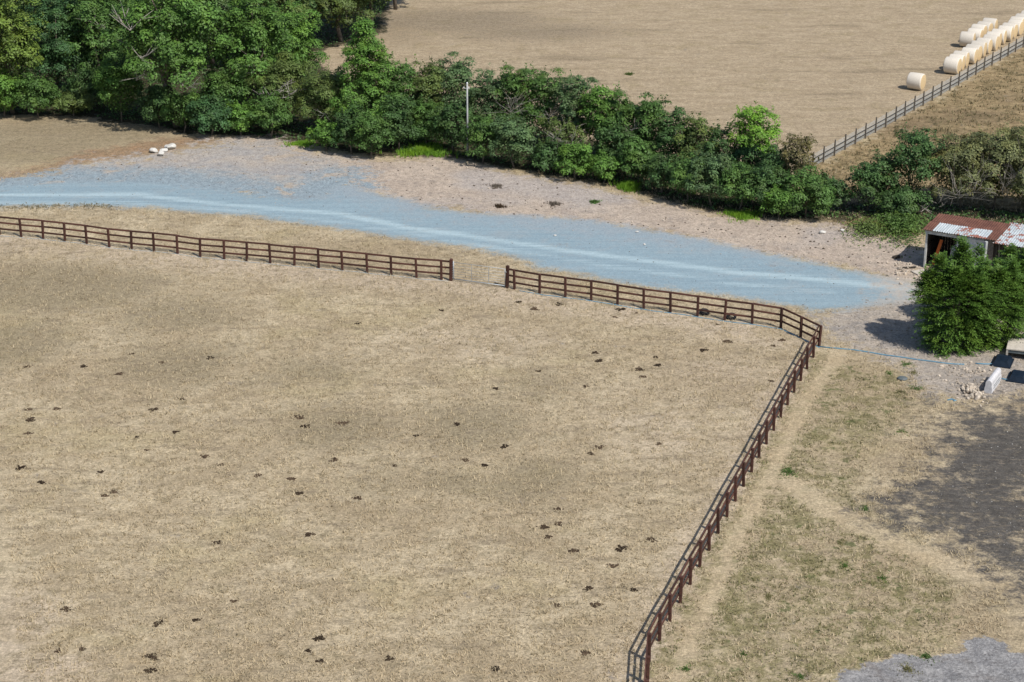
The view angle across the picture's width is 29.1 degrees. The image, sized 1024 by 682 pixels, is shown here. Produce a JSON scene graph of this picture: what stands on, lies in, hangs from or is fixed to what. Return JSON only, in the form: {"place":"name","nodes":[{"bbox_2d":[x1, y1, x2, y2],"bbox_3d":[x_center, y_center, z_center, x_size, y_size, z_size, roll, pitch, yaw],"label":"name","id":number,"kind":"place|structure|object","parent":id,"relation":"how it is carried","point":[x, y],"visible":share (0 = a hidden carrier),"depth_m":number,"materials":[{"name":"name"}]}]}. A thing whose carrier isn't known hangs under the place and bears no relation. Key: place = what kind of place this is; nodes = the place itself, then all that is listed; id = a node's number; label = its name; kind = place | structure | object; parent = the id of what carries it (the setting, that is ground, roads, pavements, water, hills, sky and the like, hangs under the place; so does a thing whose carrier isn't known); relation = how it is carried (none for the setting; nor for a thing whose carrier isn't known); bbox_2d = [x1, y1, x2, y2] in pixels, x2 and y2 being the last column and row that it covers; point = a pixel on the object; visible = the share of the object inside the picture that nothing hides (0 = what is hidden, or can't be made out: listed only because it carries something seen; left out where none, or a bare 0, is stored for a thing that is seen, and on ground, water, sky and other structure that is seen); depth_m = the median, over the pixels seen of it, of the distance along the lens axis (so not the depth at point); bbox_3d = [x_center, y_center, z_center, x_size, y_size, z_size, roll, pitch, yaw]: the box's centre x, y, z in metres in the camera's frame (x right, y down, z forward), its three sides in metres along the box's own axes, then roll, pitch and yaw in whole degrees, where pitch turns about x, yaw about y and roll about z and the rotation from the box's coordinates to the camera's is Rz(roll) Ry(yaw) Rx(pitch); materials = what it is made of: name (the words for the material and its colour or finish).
{"place":"outdoors","nodes":[
{"label":"outdoors","id":0,"kind":"place"},
{"bbox_2d":[0,181,934,309],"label":"gravel track","id":1,"kind":"structure","parent":0,"point":[704,265],"depth_m":134.30,"materials":[{"name":"grey gravel"}]},
{"bbox_2d":[0,169,1023,681],"bbox_3d":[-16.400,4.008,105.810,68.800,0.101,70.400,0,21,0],"label":"paddock ground","id":2,"kind":"structure","parent":0,"point":[14,657],"depth_m":100.28,"materials":[{"name":"beige plant"}]},
{"bbox_2d":[0,216,452,280],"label":"post and rail fence","id":3,"kind":"object","parent":2,"relation":"on","point":[246,248],"visible":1,"depth_m":129.62,"materials":[{"name":"wood"}]},
{"bbox_2d":[505,265,822,346],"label":"post and rail fence","id":4,"kind":"object","parent":2,"relation":"on","point":[643,295],"visible":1,"depth_m":120.58,"materials":[{"name":"wood"}]},
{"bbox_2d":[644,325,818,681],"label":"post and rail fence","id":5,"kind":"object","parent":2,"relation":"on","point":[690,568],"visible":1,"depth_m":93.47,"materials":[{"name":"wood"}]},
{"bbox_2d":[0,0,1023,681],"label":"grass verge","id":6,"kind":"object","parent":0,"point":[48,140],"depth_m":101.55,"materials":[{"name":"beige plant"}]},
{"bbox_2d":[0,68,30,116],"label":"hedge shrub","id":7,"kind":"object","parent":6,"relation":"on","point":[9,83],"visible":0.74,"depth_m":162.50,"materials":[{"name":"green plant"}]},
{"bbox_2d":[0,0,48,113],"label":"tree","id":8,"kind":"object","parent":6,"relation":"on","point":[8,39],"visible":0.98,"depth_m":162.12,"materials":[{"name":"green plant"}]},
{"bbox_2d":[8,67,61,117],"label":"hedge shrub","id":9,"kind":"object","parent":6,"relation":"on","point":[42,86],"visible":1,"depth_m":162.25,"materials":[{"name":"green plant"}]},
{"bbox_2d":[6,0,93,97],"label":"tree","id":10,"kind":"object","parent":6,"relation":"on","point":[52,44],"visible":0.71,"depth_m":165.08,"materials":[{"name":"green plant"}]},
{"bbox_2d":[52,86,96,116],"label":"hedge shrub","id":11,"kind":"object","parent":6,"relation":"on","point":[75,100],"visible":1,"depth_m":163.20,"materials":[{"name":"green plant"}]},
{"bbox_2d":[59,61,112,108],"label":"hedge shrub","id":12,"kind":"object","parent":6,"relation":"on","point":[75,83],"visible":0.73,"depth_m":164.89,"materials":[{"name":"green plant"}]},
{"bbox_2d":[58,0,148,99],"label":"tree","id":13,"kind":"object","parent":6,"relation":"on","point":[95,10],"visible":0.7,"depth_m":165.37,"materials":[{"name":"green plant"}]},
{"bbox_2d":[91,53,147,121],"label":"hedge shrub","id":14,"kind":"object","parent":6,"relation":"on","point":[114,79],"visible":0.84,"depth_m":161.00,"materials":[{"name":"green plant"}]},
{"bbox_2d":[133,84,177,128],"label":"hedge shrub","id":15,"kind":"object","parent":6,"relation":"on","point":[154,103],"visible":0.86,"depth_m":159.22,"materials":[{"name":"green plant"}]},
{"bbox_2d":[88,0,242,127],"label":"tree","id":16,"kind":"object","parent":6,"relation":"on","point":[197,16],"visible":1,"depth_m":156.26,"materials":[{"name":"green plant"}]},
{"bbox_2d":[158,88,200,132],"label":"hedge shrub","id":17,"kind":"object","parent":6,"relation":"on","point":[174,106],"visible":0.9,"depth_m":158.51,"materials":[{"name":"green plant"}]},
{"bbox_2d":[185,89,237,135],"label":"hedge shrub","id":18,"kind":"object","parent":6,"relation":"on","point":[209,115],"visible":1,"depth_m":157.02,"materials":[{"name":"green plant"}]},
{"bbox_2d":[159,0,264,67],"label":"tree","id":19,"kind":"object","parent":6,"relation":"on","point":[222,5],"visible":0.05,"depth_m":177.55,"materials":[{"name":"green plant"}]},
{"bbox_2d":[196,66,251,127],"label":"hedge shrub","id":20,"kind":"object","parent":6,"relation":"on","point":[226,85],"visible":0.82,"depth_m":158.95,"materials":[{"name":"green plant"}]},
{"bbox_2d":[222,98,257,135],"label":"hedge shrub","id":21,"kind":"object","parent":6,"relation":"on","point":[240,111],"visible":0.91,"depth_m":157.40,"materials":[{"name":"green plant"}]},
{"bbox_2d":[200,0,308,110],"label":"tree","id":22,"kind":"object","parent":6,"relation":"on","point":[257,36],"visible":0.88,"depth_m":159.73,"materials":[{"name":"green plant"}]},
{"bbox_2d":[225,0,313,34],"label":"tree","id":23,"kind":"object","parent":6,"relation":"on","point":[299,9],"visible":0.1,"depth_m":181.34,"materials":[{"name":"green plant"}]},
{"bbox_2d":[244,46,317,127],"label":"hedge shrub","id":24,"kind":"object","parent":6,"relation":"on","point":[283,83],"visible":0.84,"depth_m":158.41,"materials":[{"name":"green plant"}]},
{"bbox_2d":[263,1,330,83],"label":"tree","id":25,"kind":"object","parent":6,"relation":"on","point":[302,30],"visible":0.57,"depth_m":166.64,"materials":[{"name":"green plant"}]},
{"bbox_2d":[293,63,348,126],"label":"hedge shrub","id":26,"kind":"object","parent":6,"relation":"on","point":[321,93],"visible":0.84,"depth_m":157.04,"materials":[{"name":"green plant"}]},
{"bbox_2d":[305,117,341,150],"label":"hedge shrub","id":27,"kind":"object","parent":6,"relation":"on","point":[321,132],"visible":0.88,"depth_m":153.81,"materials":[{"name":"green plant"}]},
{"bbox_2d":[328,100,373,154],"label":"hedge shrub","id":28,"kind":"object","parent":6,"relation":"on","point":[347,119],"visible":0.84,"depth_m":152.37,"materials":[{"name":"green plant"}]},
{"bbox_2d":[322,16,412,128],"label":"tree","id":29,"kind":"object","parent":6,"relation":"on","point":[363,51],"visible":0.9,"depth_m":154.53,"materials":[{"name":"green plant"}]},
{"bbox_2d":[349,106,396,157],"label":"hedge shrub","id":30,"kind":"object","parent":6,"relation":"on","point":[370,121],"visible":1,"depth_m":151.22,"materials":[{"name":"green plant"}]},
{"bbox_2d":[379,90,422,149],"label":"hedge shrub","id":31,"kind":"object","parent":6,"relation":"on","point":[396,112],"visible":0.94,"depth_m":153.26,"materials":[{"name":"green plant"}]},
{"bbox_2d":[375,58,428,136],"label":"hedge shrub","id":32,"kind":"object","parent":6,"relation":"on","point":[401,69],"visible":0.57,"depth_m":155.80,"materials":[{"name":"green plant"}]},
{"bbox_2d":[379,140,463,158],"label":"green grass","id":33,"kind":"structure","parent":6,"relation":"on","point":[428,149],"depth_m":153.83,"materials":[{"name":"plant"}]},
{"bbox_2d":[398,54,450,121],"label":"hedge shrub","id":34,"kind":"object","parent":6,"relation":"on","point":[427,84],"visible":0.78,"depth_m":156.21,"materials":[{"name":"green plant"}]},
{"bbox_2d":[404,93,445,143],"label":"hedge shrub","id":35,"kind":"object","parent":6,"relation":"on","point":[426,127],"visible":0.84,"depth_m":154.37,"materials":[{"name":"green plant"}]},
{"bbox_2d":[432,99,473,152],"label":"hedge shrub","id":36,"kind":"object","parent":6,"relation":"on","point":[446,115],"visible":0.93,"depth_m":152.78,"materials":[{"name":"green plant"}]},
{"bbox_2d":[431,51,475,120],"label":"hedge shrub","id":37,"kind":"object","parent":6,"relation":"on","point":[460,72],"visible":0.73,"depth_m":157.14,"materials":[{"name":"green plant"}]},
{"bbox_2d":[458,113,502,162],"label":"hedge shrub","id":38,"kind":"object","parent":6,"relation":"on","point":[477,130],"visible":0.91,"depth_m":149.84,"materials":[{"name":"green plant"}]},
{"bbox_2d":[458,63,509,139],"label":"hedge shrub","id":39,"kind":"object","parent":6,"relation":"on","point":[491,88],"visible":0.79,"depth_m":154.77,"materials":[{"name":"green plant"}]},
{"bbox_2d":[0,0,1023,223],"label":"undergrowth","id":40,"kind":"object","parent":6,"relation":"on","point":[1005,213],"visible":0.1,"depth_m":156.94,"materials":[{"name":"green plant"}]},
{"bbox_2d":[488,113,539,167],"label":"hedge shrub","id":41,"kind":"object","parent":6,"relation":"on","point":[521,140],"visible":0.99,"depth_m":148.50,"materials":[{"name":"green plant"}]},
{"bbox_2d":[484,61,544,136],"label":"hedge shrub","id":42,"kind":"object","parent":6,"relation":"on","point":[514,80],"visible":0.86,"depth_m":153.82,"materials":[{"name":"green plant"}]},
{"bbox_2d":[513,65,565,139],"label":"hedge shrub","id":43,"kind":"object","parent":6,"relation":"on","point":[540,92],"visible":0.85,"depth_m":153.31,"materials":[{"name":"green plant"}]},
{"bbox_2d":[530,136,566,171],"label":"hedge shrub","id":44,"kind":"object","parent":6,"relation":"on","point":[546,149],"visible":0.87,"depth_m":147.93,"materials":[{"name":"green plant"}]},
{"bbox_2d":[537,111,589,154],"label":"hedge shrub","id":45,"kind":"object","parent":6,"relation":"on","point":[562,129],"visible":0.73,"depth_m":149.39,"materials":[{"name":"green plant"}]},
{"bbox_2d":[546,70,599,143],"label":"hedge shrub","id":46,"kind":"object","parent":6,"relation":"on","point":[568,98],"visible":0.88,"depth_m":151.61,"materials":[{"name":"green plant"}]},
{"bbox_2d":[552,137,595,178],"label":"hedge shrub","id":47,"kind":"object","parent":6,"relation":"on","point":[568,154],"visible":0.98,"depth_m":146.27,"materials":[{"name":"green plant"}]},
{"bbox_2d":[576,84,624,153],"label":"hedge shrub","id":48,"kind":"object","parent":6,"relation":"on","point":[596,115],"visible":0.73,"depth_m":150.13,"materials":[{"name":"green plant"}]},
{"bbox_2d":[583,146,624,182],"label":"hedge shrub","id":49,"kind":"object","parent":6,"relation":"on","point":[597,167],"visible":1,"depth_m":145.44,"materials":[{"name":"green plant"}]},
{"bbox_2d":[591,121,634,173],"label":"hedge shrub","id":50,"kind":"object","parent":6,"relation":"on","point":[615,134],"visible":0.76,"depth_m":147.06,"materials":[{"name":"green plant"}]},
{"bbox_2d":[594,81,647,152],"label":"hedge shrub","id":51,"kind":"object","parent":6,"relation":"on","point":[621,115],"visible":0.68,"depth_m":149.10,"materials":[{"name":"green plant"}]},
{"bbox_2d":[609,178,640,194],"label":"green grass","id":52,"kind":"structure","parent":6,"relation":"on","point":[628,185],"depth_m":144.82,"materials":[{"name":"plant"}]},
{"bbox_2d":[616,135,657,182],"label":"hedge shrub","id":53,"kind":"object","parent":6,"relation":"on","point":[638,158],"visible":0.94,"depth_m":144.57,"materials":[{"name":"green plant"}]},
{"bbox_2d":[621,92,677,153],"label":"hedge shrub","id":54,"kind":"object","parent":6,"relation":"on","point":[652,109],"visible":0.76,"depth_m":147.77,"materials":[{"name":"green plant"}]},
{"bbox_2d":[640,154,676,192],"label":"hedge shrub","id":55,"kind":"object","parent":6,"relation":"on","point":[657,171],"visible":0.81,"depth_m":142.85,"materials":[{"name":"green plant"}]},
{"bbox_2d":[648,105,705,164],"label":"hedge shrub","id":56,"kind":"object","parent":6,"relation":"on","point":[668,130],"visible":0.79,"depth_m":146.57,"materials":[{"name":"green plant"}]},
{"bbox_2d":[664,147,714,200],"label":"hedge shrub","id":57,"kind":"object","parent":6,"relation":"on","point":[677,174],"visible":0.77,"depth_m":140.35,"materials":[{"name":"green plant"}]},
{"bbox_2d":[670,111,720,161],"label":"hedge shrub","id":58,"kind":"object","parent":6,"relation":"on","point":[692,132],"visible":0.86,"depth_m":144.96,"materials":[{"name":"green plant"}]},
{"bbox_2d":[682,147,739,206],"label":"hedge shrub","id":59,"kind":"object","parent":6,"relation":"on","point":[715,163],"visible":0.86,"depth_m":139.38,"materials":[{"name":"green plant"}]},
{"bbox_2d":[692,119,738,176],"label":"hedge shrub","id":60,"kind":"object","parent":6,"relation":"on","point":[719,135],"visible":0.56,"depth_m":144.45,"materials":[{"name":"green plant"}]},
{"bbox_2d":[713,160,763,209],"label":"hedge shrub","id":61,"kind":"object","parent":6,"relation":"on","point":[741,190],"visible":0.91,"depth_m":138.49,"materials":[{"name":"green plant"}]},
{"bbox_2d":[723,137,779,170],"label":"hedge shrub","id":62,"kind":"object","parent":6,"relation":"on","point":[747,154],"visible":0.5,"depth_m":143.51,"materials":[{"name":"green plant"}]},
{"bbox_2d":[725,100,782,163],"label":"tree","id":63,"kind":"object","parent":6,"relation":"on","point":[759,134],"visible":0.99,"depth_m":143.01,"materials":[{"name":"green plant"}]},
{"bbox_2d":[742,159,789,210],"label":"hedge shrub","id":64,"kind":"object","parent":6,"relation":"on","point":[768,175],"visible":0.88,"depth_m":138.26,"materials":[{"name":"green plant"}]},
{"bbox_2d":[753,144,798,185],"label":"hedge shrub","id":65,"kind":"object","parent":6,"relation":"on","point":[774,157],"visible":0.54,"depth_m":141.68,"materials":[{"name":"green plant"}]},
{"bbox_2d":[759,182,801,217],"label":"hedge shrub","id":66,"kind":"object","parent":6,"relation":"on","point":[778,198],"visible":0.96,"depth_m":137.15,"materials":[{"name":"green plant"}]},
{"bbox_2d":[775,132,827,192],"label":"hedge shrub","id":67,"kind":"object","parent":6,"relation":"on","point":[802,142],"visible":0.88,"depth_m":140.30,"materials":[{"name":"brown plant"}]},
{"bbox_2d":[651,360,961,681],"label":"greenish grass","id":68,"kind":"structure","parent":6,"relation":"on","point":[819,624],"depth_m":87.99,"materials":[{"name":"plant"}]},
{"bbox_2d":[779,164,837,217],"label":"hedge shrub","id":69,"kind":"object","parent":6,"relation":"on","point":[811,189],"visible":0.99,"depth_m":136.81,"materials":[{"name":"green plant"}]},
{"bbox_2d":[810,168,846,206],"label":"hedge shrub","id":70,"kind":"object","parent":6,"relation":"on","point":[834,182],"visible":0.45,"depth_m":138.47,"materials":[{"name":"green plant"}]},
{"bbox_2d":[836,636,1023,681],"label":"gravel patch","id":71,"kind":"object","parent":6,"relation":"on","point":[988,659],"visible":1,"depth_m":81.54,"materials":[{"name":"gravel"}]},
{"bbox_2d":[885,398,1023,585],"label":"bare earth","id":72,"kind":"structure","parent":6,"relation":"on","point":[979,524],"depth_m":97.64,"materials":[{"name":"grey soil"}]},
{"bbox_2d":[949,382,987,406],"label":"rubble heap","id":73,"kind":"object","parent":6,"relation":"on","point":[972,390],"visible":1,"depth_m":108.48,"materials":[{"name":"stone"}]},
{"bbox_2d":[993,222,1023,264],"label":"shed","id":74,"kind":"structure","parent":6,"relation":"on","point":[1013,233],"depth_m":125.92,"materials":[{"name":"metal"}]},
{"bbox_2d":[0,135,1023,398],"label":"stony dirt verge","id":75,"kind":"structure","parent":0,"point":[268,165],"depth_m":142.48,"materials":[{"name":"beige gravel"}]},
{"bbox_2d":[245,84,293,137],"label":"hedge shrub","id":76,"kind":"object","parent":75,"relation":"on","point":[262,112],"visible":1,"depth_m":156.83,"materials":[{"name":"green plant"}]},
{"bbox_2d":[212,138,914,276],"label":"pebbles","id":77,"kind":"object","parent":75,"relation":"on","point":[633,212],"visible":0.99,"depth_m":139.28,"materials":[{"name":"stone"}]},
{"bbox_2d":[714,209,763,223],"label":"green grass","id":78,"kind":"structure","parent":75,"relation":"on","point":[742,215],"depth_m":138.73,"materials":[{"name":"plant"}]},
{"bbox_2d":[825,298,1023,400],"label":"pebbles","id":79,"kind":"object","parent":75,"relation":"on","point":[922,350],"visible":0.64,"depth_m":114.30,"materials":[{"name":"stone"}]},
{"bbox_2d":[906,235,1010,358],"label":"conifer","id":80,"kind":"object","parent":75,"relation":"on","point":[958,274],"visible":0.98,"depth_m":113.58,"materials":[{"name":"green plant"}]},
{"bbox_2d":[923,213,1010,267],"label":"shed","id":81,"kind":"structure","parent":75,"relation":"on","point":[947,229],"depth_m":127.73,"materials":[{"name":"metal"}]},
{"bbox_2d":[942,253,1023,351],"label":"conifer","id":82,"kind":"object","parent":75,"relation":"on","point":[1007,277],"visible":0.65,"depth_m":114.47,"materials":[{"name":"green plant"}]},
{"bbox_2d":[984,368,1001,393],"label":"concrete barrier","id":83,"kind":"object","parent":75,"relation":"on","point":[992,381],"visible":1,"depth_m":108.95,"materials":[{"name":"grey concrete"}]},
{"bbox_2d":[990,354,1013,368],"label":"black lid","id":84,"kind":"object","parent":75,"relation":"on","point":[1002,361],"visible":1,"depth_m":112.45,"materials":[{"name":"plastic"}]},
{"bbox_2d":[983,243,1023,322],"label":"conifer","id":85,"kind":"object","parent":75,"relation":"on","point":[1009,249],"visible":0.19,"depth_m":119.41,"materials":[{"name":"green plant"}]},
{"bbox_2d":[1006,337,1023,354],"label":"concrete trough","id":86,"kind":"object","parent":75,"relation":"on","point":[1016,345],"visible":1,"depth_m":113.69,"materials":[{"name":"grey concrete"}]},
{"bbox_2d":[275,0,1023,168],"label":"hay field","id":87,"kind":"structure","parent":0,"point":[825,73],"depth_m":188.39,"materials":[{"name":"beige plant"}]},
{"bbox_2d":[256,0,345,42],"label":"tree","id":88,"kind":"object","parent":87,"relation":"on","point":[310,5],"visible":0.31,"depth_m":187.25,"materials":[{"name":"green plant"}]},
{"bbox_2d":[309,0,391,41],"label":"tree","id":89,"kind":"object","parent":87,"relation":"on","point":[342,6],"visible":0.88,"depth_m":187.57,"materials":[{"name":"green plant"}]},
{"bbox_2d":[906,72,925,89],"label":"hay bale","id":90,"kind":"object","parent":87,"relation":"on","point":[915,81],"visible":1,"depth_m":172.31},
{"bbox_2d":[943,57,961,73],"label":"hay bale","id":91,"kind":"object","parent":87,"relation":"on","point":[952,65],"visible":1,"depth_m":177.84},
{"bbox_2d":[816,49,1023,232],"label":"rough pasture","id":92,"kind":"structure","parent":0,"point":[971,91],"depth_m":161.43,"materials":[{"name":"beige plant"}]},
{"bbox_2d":[843,157,894,211],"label":"hedge shrub","id":93,"kind":"object","parent":92,"relation":"on","point":[860,176],"visible":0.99,"depth_m":138.10,"materials":[{"name":"green plant"}]},
{"bbox_2d":[834,211,920,250],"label":"nettle patch","id":94,"kind":"object","parent":92,"relation":"on","point":[871,227],"visible":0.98,"depth_m":135.24,"materials":[{"name":"green plant"}]},
{"bbox_2d":[868,148,907,199],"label":"hedge shrub","id":95,"kind":"object","parent":92,"relation":"on","point":[894,166],"visible":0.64,"depth_m":138.82,"materials":[{"name":"green plant"}]},
{"bbox_2d":[849,202,932,257],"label":"nettle patch","id":96,"kind":"object","parent":92,"relation":"on","point":[897,221],"visible":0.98,"depth_m":135.41,"materials":[{"name":"green plant"}]},
{"bbox_2d":[873,177,932,214],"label":"hedge shrub","id":97,"kind":"object","parent":92,"relation":"on","point":[904,196],"visible":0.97,"depth_m":137.76,"materials":[{"name":"green plant"}]},
{"bbox_2d":[807,36,1023,163],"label":"stock fence","id":98,"kind":"object","parent":92,"relation":"on","point":[846,138],"visible":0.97,"depth_m":166.20,"materials":[{"name":"metal"}]},
{"bbox_2d":[885,121,959,213],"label":"tree","id":99,"kind":"object","parent":92,"relation":"on","point":[922,151],"visible":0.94,"depth_m":138.08,"materials":[{"name":"green plant"}]},
{"bbox_2d":[916,130,1000,208],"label":"hedge shrub","id":100,"kind":"object","parent":92,"relation":"on","point":[968,176],"visible":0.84,"depth_m":137.99,"materials":[{"name":"green plant"}]},
{"bbox_2d":[947,121,1023,208],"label":"hedge shrub","id":101,"kind":"object","parent":92,"relation":"on","point":[998,144],"visible":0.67,"depth_m":137.46,"materials":[{"name":"green plant"}]},
{"bbox_2d":[984,120,1023,201],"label":"hedge shrub","id":102,"kind":"object","parent":92,"relation":"on","point":[1018,133],"visible":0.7,"depth_m":137.26,"materials":[{"name":"green plant"}]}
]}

